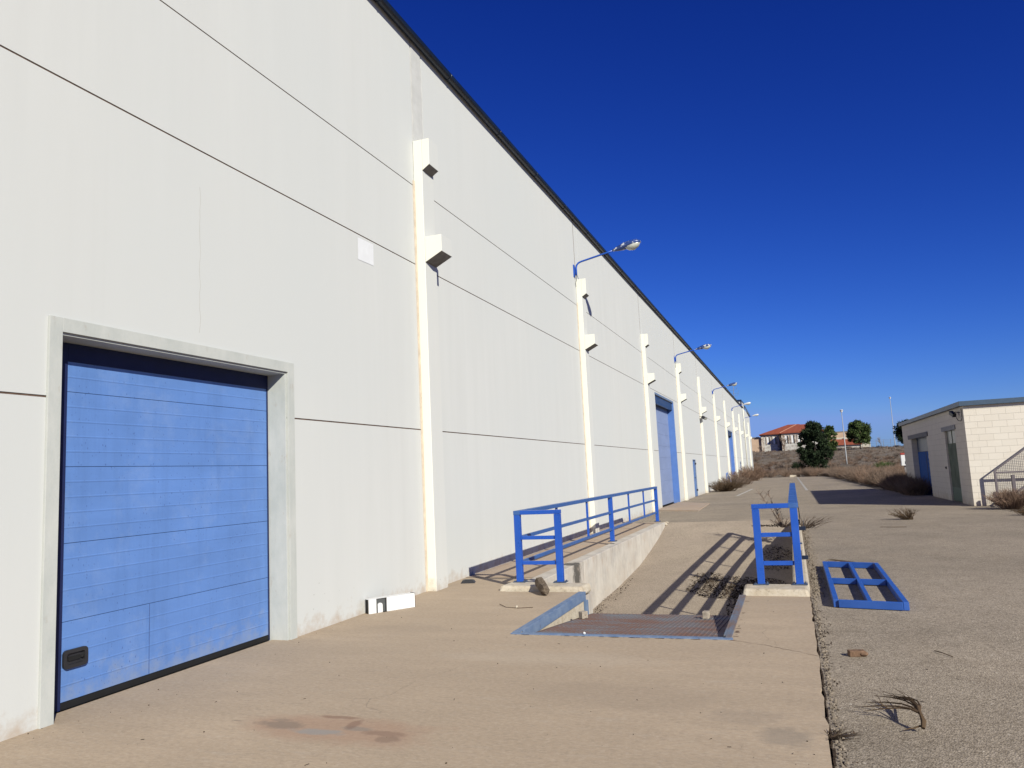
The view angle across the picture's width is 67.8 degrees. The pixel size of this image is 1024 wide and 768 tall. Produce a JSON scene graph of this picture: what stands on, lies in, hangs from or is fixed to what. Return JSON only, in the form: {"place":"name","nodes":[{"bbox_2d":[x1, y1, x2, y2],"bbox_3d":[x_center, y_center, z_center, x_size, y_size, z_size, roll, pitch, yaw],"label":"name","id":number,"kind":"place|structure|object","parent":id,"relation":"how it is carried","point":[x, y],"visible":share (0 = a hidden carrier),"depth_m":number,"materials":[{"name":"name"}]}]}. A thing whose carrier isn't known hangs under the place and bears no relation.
{"place":"outdoors","nodes":[
{"label":"outdoors","id":0,"kind":"place"},
{"bbox_2d":[0,578,831,767],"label":"concrete apron","id":1,"kind":"object","parent":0,"point":[405,680],"visible":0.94,"depth_m":5.51,"materials":[{"name":"beige concrete"}]},
{"bbox_2d":[365,592,414,613],"bbox_3d":[-1.534,2.756,9.591,0.650,0.176,0.120,2,-9,-36],"label":"metal casing","id":2,"kind":"object","parent":1,"relation":"on","point":[389,603],"visible":1,"depth_m":9.53,"materials":[{"name":"white metal"}]},
{"bbox_2d":[27,611,814,765],"bbox_3d":[-0.054,2.439,6.837,5.074,0.009,6.793,-5,-7,20],"label":"grit","id":3,"kind":"object","parent":1,"relation":"on","point":[454,698],"visible":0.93,"depth_m":5.59,"materials":[{"name":"brown stone"}]},
{"bbox_2d":[511,592,745,639],"bbox_3d":[1.498,3.079,8.604,2.250,1.012,2.700,-5,-7,20],"label":"dock leveller","id":4,"kind":"object","parent":1,"relation":"in","point":[562,619],"visible":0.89,"depth_m":8.49,"materials":[{"name":"metal"}]},
{"bbox_2d":[579,611,587,618],"bbox_3d":[0.882,2.844,9.385,0.094,0.085,0.084,2,-8,-35],"label":"concrete lump","id":5,"kind":"object","parent":4,"relation":"on","point":[583,614],"visible":1,"depth_m":9.36,"materials":[{"name":"beige concrete"}]},
{"bbox_2d":[702,610,709,618],"bbox_3d":[2.336,2.773,9.151,0.080,0.085,0.094,-6,-8,27],"label":"concrete lump","id":6,"kind":"object","parent":4,"relation":"on","point":[705,614],"visible":1,"depth_m":9.12,"materials":[{"name":"beige concrete"}]},
{"bbox_2d":[515,612,815,655],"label":"apron cracks","id":7,"kind":"object","parent":1,"relation":"on","point":[699,639],"visible":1,"depth_m":7.24,"materials":[{"name":"grey concrete"}]},
{"bbox_2d":[461,579,475,583],"bbox_3d":[-0.677,3.040,11.756,0.239,0.047,0.185,-4,-7,7],"label":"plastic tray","id":8,"kind":"object","parent":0,"point":[468,581],"visible":1,"depth_m":11.68,"materials":[{"name":"grey plastic"}]},
{"bbox_2d":[54,476,886,767],"bbox_3d":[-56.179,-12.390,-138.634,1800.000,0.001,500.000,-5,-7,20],"label":"ground","id":9,"kind":"structure","parent":0,"point":[878,488],"depth_m":7.27,"materials":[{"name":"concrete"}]},
{"bbox_2d":[0,0,753,741],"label":"warehouse","id":10,"kind":"structure","parent":9,"relation":"on","point":[248,398],"depth_m":8.28,"materials":[{"name":"white paint"}]},
{"bbox_2d":[60,342,268,710],"bbox_3d":[-3.118,1.179,6.984,0.092,2.830,2.940,-5,-7,20],"label":"sectional door","id":11,"kind":"structure","parent":10,"relation":"in","point":[165,560],"depth_m":6.80,"materials":[{"name":"blue paint"}]},
{"bbox_2d":[357,237,373,265],"bbox_3d":[-1.961,-1.774,10.214,0.004,0.310,0.400,-5,-7,20],"label":"notice","id":12,"kind":"object","parent":10,"relation":"attached to","point":[365,251],"visible":1,"depth_m":10.21,"materials":[{"name":"white paper"}]},
{"bbox_2d":[573,239,640,284],"bbox_3d":[2.554,-3.244,20.428,1.872,1.054,0.320,-5,-7,20],"label":"wall lamp","id":13,"kind":"object","parent":10,"relation":"attached to","point":[633,244],"visible":1,"depth_m":20.25,"materials":[{"name":"metal"}]},
{"bbox_2d":[655,404,673,505],"bbox_3d":[6.667,3.037,33.975,0.066,4.680,5.010,-5,-7,20],"label":"sectional door","id":14,"kind":"structure","parent":10,"relation":"in","point":[661,413],"depth_m":34.58,"materials":[{"name":"blue paint"}]},
{"bbox_2d":[674,344,710,367],"bbox_3d":[9.071,-1.413,38.181,1.872,1.054,0.320,-5,-7,20],"label":"wall lamp","id":15,"kind":"object","parent":10,"relation":"attached to","point":[706,346],"visible":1,"depth_m":38.03,"materials":[{"name":"metal"}]},
{"bbox_2d":[693,460,697,495],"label":"entrance door","id":16,"kind":"structure","parent":10,"relation":"in","point":[693,460],"depth_m":42.85,"materials":[{"name":"blue paint"}]},
{"bbox_2d":[712,382,736,393],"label":"wall lamp","id":17,"kind":"object","parent":10,"relation":"attached to","point":[733,384],"visible":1,"depth_m":56.22,"materials":[{"name":"metal"}]},
{"bbox_2d":[728,436,731,477],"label":"sectional door","id":18,"kind":"structure","parent":10,"relation":"in","point":[728,436],"depth_m":71.91,"materials":[{"name":"paint"}]},
{"bbox_2d":[500,521,668,613],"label":"retaining wall","id":19,"kind":"structure","parent":9,"relation":"on","point":[601,574],"depth_m":14.96,"materials":[{"name":"concrete"}]},
{"bbox_2d":[513,486,660,582],"bbox_3d":[2.456,2.917,16.628,0.790,1.020,12.230,-5,-7,20],"label":"railing","id":20,"kind":"object","parent":19,"relation":"on","point":[558,526],"visible":1,"depth_m":11.67,"materials":[{"name":"blue metal"}]},
{"bbox_2d":[743,525,809,596],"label":"retaining wall","id":21,"kind":"structure","parent":9,"relation":"on","point":[778,590],"depth_m":9.39,"materials":[{"name":"concrete"}]},
{"bbox_2d":[751,483,807,584],"bbox_3d":[5.120,2.515,14.396,0.675,1.010,10.250,-5,-7,20],"label":"railing","id":22,"kind":"object","parent":21,"relation":"on","point":[792,504],"visible":1,"depth_m":9.67,"materials":[{"name":"blue metal"}]},
{"bbox_2d":[900,453,905,470],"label":"utility cabinet","id":23,"kind":"object","parent":9,"relation":"on","point":[902,458],"visible":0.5,"depth_m":55.37,"materials":[{"name":"white metal"}]},
{"bbox_2d":[535,577,549,594],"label":"rock","id":24,"kind":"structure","parent":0,"point":[542,586],"depth_m":10.20,"materials":[{"name":"brown stone"}]},
{"bbox_2d":[468,522,661,579],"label":"walkway","id":25,"kind":"structure","parent":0,"point":[571,552],"depth_m":15.29,"materials":[{"name":"concrete"}]},
{"bbox_2d":[593,520,792,615],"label":"ramp","id":26,"kind":"structure","parent":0,"point":[679,556],"depth_m":17.60,"materials":[{"name":"concrete"}]},
{"bbox_2d":[595,524,805,615],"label":"leaf litter","id":27,"kind":"object","parent":26,"relation":"on","point":[725,586],"visible":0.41,"depth_m":15.63,"materials":[{"name":"brown plant"}]},
{"bbox_2d":[387,0,1023,446],"label":"sky","id":28,"kind":"structure","parent":0,"point":[826,197],"materials":[{"name":"blue"}]},
{"bbox_2d":[687,523,849,767],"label":"gravel","id":29,"kind":"structure","parent":0,"point":[828,679],"depth_m":7.24,"materials":[{"name":"grey gravel"}]},
{"bbox_2d":[623,476,1023,767],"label":"asphalt yard","id":30,"kind":"structure","parent":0,"point":[954,570],"depth_m":7.62,"materials":[{"name":"grey asphalt"}]},
{"bbox_2d":[659,502,709,510],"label":"threshold slab","id":31,"kind":"structure","parent":30,"relation":"on","point":[684,506],"depth_m":30.91,"materials":[{"name":"concrete"}]},
{"bbox_2d":[708,480,746,491],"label":"dry bush","id":32,"kind":"object","parent":30,"relation":"on","point":[723,487],"visible":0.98,"depth_m":48.06,"materials":[{"name":"brown plant"}]},
{"bbox_2d":[717,476,752,487],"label":"dry bush","id":33,"kind":"object","parent":30,"relation":"on","point":[738,480],"visible":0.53,"depth_m":54.67,"materials":[{"name":"brown plant"}]},
{"bbox_2d":[727,470,760,484],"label":"dry bush","id":34,"kind":"object","parent":30,"relation":"on","point":[748,475],"visible":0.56,"depth_m":62.87,"materials":[{"name":"brown plant"}]},
{"bbox_2d":[738,462,770,480],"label":"dry bush","id":35,"kind":"object","parent":30,"relation":"on","point":[759,470],"visible":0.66,"depth_m":75.34,"materials":[{"name":"brown plant"}]},
{"bbox_2d":[737,477,807,495],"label":"painted line","id":36,"kind":"object","parent":30,"relation":"on","point":[803,485],"visible":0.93,"depth_m":48.19,"materials":[{"name":"white paint"}]},
{"bbox_2d":[756,490,790,527],"bbox_3d":[6.777,3.124,19.407,0.868,1.059,0.729,0,-8,-24],"label":"dry weed","id":37,"kind":"object","parent":30,"relation":"on","point":[780,523],"visible":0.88,"depth_m":19.35,"materials":[{"name":"brown plant"}]},
{"bbox_2d":[799,515,831,528],"bbox_3d":[7.386,3.360,18.628,0.917,0.332,0.856,0,-7,-22],"label":"dry weed","id":38,"kind":"object","parent":30,"relation":"on","point":[808,525],"visible":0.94,"depth_m":18.56,"materials":[{"name":"brown plant"}]},
{"bbox_2d":[801,522,858,767],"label":"joint dirt","id":39,"kind":"structure","parent":30,"relation":"on","point":[833,749],"depth_m":5.57,"materials":[{"name":"brown soil"}]},
{"bbox_2d":[828,559,851,561],"bbox_3d":[5.210,2.783,11.902,0.170,0.049,0.688,3,-9,-39],"label":"dry branch","id":40,"kind":"object","parent":30,"relation":"on","point":[839,560],"visible":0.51,"depth_m":11.97,"materials":[{"name":"brown plant"}]},
{"bbox_2d":[824,727,861,740],"bbox_3d":[1.935,2.050,4.449,0.207,0.046,0.232,-5,-7,20],"label":"dry weed","id":41,"kind":"object","parent":30,"relation":"on","point":[836,736],"visible":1,"depth_m":4.44,"materials":[{"name":"brown plant"}]},
{"bbox_2d":[847,649,867,656],"bbox_3d":[2.861,2.226,6.291,0.151,0.049,0.088,-3,-7,6],"label":"brick fragment","id":42,"kind":"object","parent":30,"relation":"on","point":[857,653],"visible":1,"depth_m":6.27,"materials":[{"name":"brown brick"}]},
{"bbox_2d":[822,561,909,610],"bbox_3d":[4.487,2.553,9.851,0.765,0.085,3.654,-5,-7,20],"label":"railing section","id":43,"kind":"object","parent":30,"relation":"on","point":[867,602],"visible":1,"depth_m":9.29,"materials":[{"name":"blue paint"}]},
{"bbox_2d":[854,688,926,730],"bbox_3d":[2.362,2.014,4.813,0.378,0.137,0.639,-5,-7,20],"label":"dry branch","id":44,"kind":"object","parent":30,"relation":"on","point":[915,707],"visible":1,"depth_m":4.73,"materials":[{"name":"brown plant"}]},
{"bbox_2d":[888,507,915,519],"bbox_3d":[10.198,3.350,19.867,0.793,0.379,0.773,-5,-7,20],"label":"tumbleweed","id":45,"kind":"object","parent":30,"relation":"on","point":[907,516],"visible":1,"depth_m":19.79,"materials":[{"name":"brown plant"}]},
{"bbox_2d":[898,397,1023,505],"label":"block cabin","id":46,"kind":"object","parent":30,"relation":"on","point":[951,458],"visible":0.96,"depth_m":24.05,"materials":[{"name":"painted concrete block"},{"name":"blue-grey metal"}]},
{"bbox_2d":[916,437,932,493],"bbox_3d":[17.858,3.492,32.736,0.063,2.420,4.300,-5,-7,20],"label":"double door","id":47,"kind":"structure","parent":46,"relation":"in","point":[923,457],"depth_m":33.28,"materials":[{"name":"blue metal"}]},
{"bbox_2d":[946,430,962,501],"bbox_3d":[15.325,2.821,26.297,0.058,2.450,1.800,-5,-7,20],"label":"green door","id":48,"kind":"structure","parent":46,"relation":"in","point":[952,449],"depth_m":26.41,"materials":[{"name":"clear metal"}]},
{"bbox_2d":[949,410,961,420],"bbox_3d":[14.365,1.023,24.591,0.191,0.401,0.781,-2,-7,-2],"label":"security camera","id":49,"kind":"object","parent":46,"relation":"attached to","point":[952,413],"visible":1,"depth_m":24.66,"materials":[{"name":"plastic"}]},
{"bbox_2d":[983,486,1023,508],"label":"dry bush","id":50,"kind":"object","parent":30,"relation":"on","point":[1007,500],"visible":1,"depth_m":21.67,"materials":[{"name":"brown plant"}]},
{"bbox_2d":[993,448,1023,505],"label":"barrier","id":51,"kind":"object","parent":30,"relation":"on","point":[1004,471],"visible":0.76,"depth_m":23.26,"materials":[{"name":"grey metal"}]},
{"bbox_2d":[997,475,1023,505],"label":"timber brace","id":52,"kind":"object","parent":30,"relation":"on","point":[1013,480],"visible":0.37,"depth_m":22.56,"materials":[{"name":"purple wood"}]},
{"bbox_2d":[1007,507,1023,514],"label":"dry bush","id":53,"kind":"object","parent":30,"relation":"on","point":[1020,512],"visible":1,"depth_m":19.42,"materials":[{"name":"brown plant"}]},
{"bbox_2d":[752,445,903,476],"bbox_3d":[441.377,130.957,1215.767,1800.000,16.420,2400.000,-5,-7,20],"label":"hill","id":54,"kind":"structure","parent":0,"point":[862,460],"depth_m":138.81,"materials":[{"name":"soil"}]},
{"bbox_2d":[751,437,761,451],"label":"beige building","id":55,"kind":"structure","parent":54,"relation":"on","point":[756,443],"depth_m":191.54,"materials":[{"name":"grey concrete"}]},
{"bbox_2d":[779,436,788,453],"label":"bare tree","id":56,"kind":"object","parent":54,"relation":"on","point":[784,443],"visible":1,"depth_m":150.19,"materials":[{"name":"grey plant"}]},
{"bbox_2d":[759,424,822,451],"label":"house","id":57,"kind":"structure","parent":54,"relation":"on","point":[770,441],"depth_m":189.40,"materials":[{"name":"paint"}]},
{"bbox_2d":[765,436,770,444],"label":"window","id":58,"kind":"structure","parent":57,"relation":"in","point":[768,439],"depth_m":190.05,"materials":[{"name":"glass"}]},
{"bbox_2d":[772,436,777,444],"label":"window","id":59,"kind":"structure","parent":57,"relation":"in","point":[774,438],"depth_m":189.58,"materials":[{"name":"glass"}]},
{"bbox_2d":[784,435,789,442],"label":"window","id":60,"kind":"structure","parent":57,"relation":"in","point":[787,437],"depth_m":186.28,"materials":[{"name":"glass"}]},
{"bbox_2d":[790,435,795,442],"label":"window","id":61,"kind":"structure","parent":57,"relation":"in","point":[792,437],"depth_m":185.83,"materials":[{"name":"glass"}]},
{"bbox_2d":[791,461,805,471],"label":"dark shrub","id":62,"kind":"object","parent":54,"relation":"on","point":[799,465],"visible":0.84,"depth_m":109.57,"materials":[{"name":"plant"}]},
{"bbox_2d":[795,421,834,469],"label":"conifer","id":63,"kind":"object","parent":54,"relation":"on","point":[813,454],"visible":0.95,"depth_m":108.76,"materials":[{"name":"green plant"}]},
{"bbox_2d":[823,425,838,451],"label":"pine tree","id":64,"kind":"object","parent":54,"relation":"on","point":[828,431],"visible":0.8,"depth_m":151.53,"materials":[{"name":"green plant"}]},
{"bbox_2d":[753,452,931,495],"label":"scrub","id":65,"kind":"object","parent":54,"relation":"on","point":[850,478],"visible":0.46,"depth_m":58.27,"materials":[{"name":"brown plant"}]},
{"bbox_2d":[840,410,847,463],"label":"lamp post","id":66,"kind":"object","parent":54,"relation":"on","point":[841,411],"visible":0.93,"depth_m":119.08,"materials":[{"name":"metal"}]},
{"bbox_2d":[830,439,861,447],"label":"annex","id":67,"kind":"object","parent":54,"relation":"on","point":[847,443],"visible":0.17,"depth_m":188.44,"materials":[{"name":"tile"}]},
{"bbox_2d":[831,431,870,447],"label":"industrial building","id":68,"kind":"structure","parent":54,"relation":"on","point":[840,435],"depth_m":212.89,"materials":[{"name":"beige concrete"}]},
{"bbox_2d":[844,419,871,448],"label":"pine tree","id":69,"kind":"object","parent":54,"relation":"on","point":[858,431],"visible":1,"depth_m":154.03,"materials":[{"name":"green plant"}]},
{"bbox_2d":[862,439,899,446],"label":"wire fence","id":70,"kind":"object","parent":54,"relation":"on","point":[883,443],"visible":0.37,"depth_m":174.90,"materials":[{"name":"grey metal"}]},
{"bbox_2d":[873,461,895,468],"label":"green shrub","id":71,"kind":"object","parent":54,"relation":"on","point":[883,464],"visible":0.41,"depth_m":96.88,"materials":[{"name":"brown plant"}]},
{"bbox_2d":[889,397,895,444],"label":"lamp post","id":72,"kind":"object","parent":54,"relation":"on","point":[892,419],"visible":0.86,"depth_m":171.09,"materials":[{"name":"metal"}]},
{"bbox_2d":[893,419,908,443],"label":"pine tree","id":73,"kind":"object","parent":54,"relation":"on","point":[898,432],"visible":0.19,"depth_m":161.03,"materials":[{"name":"green plant"}]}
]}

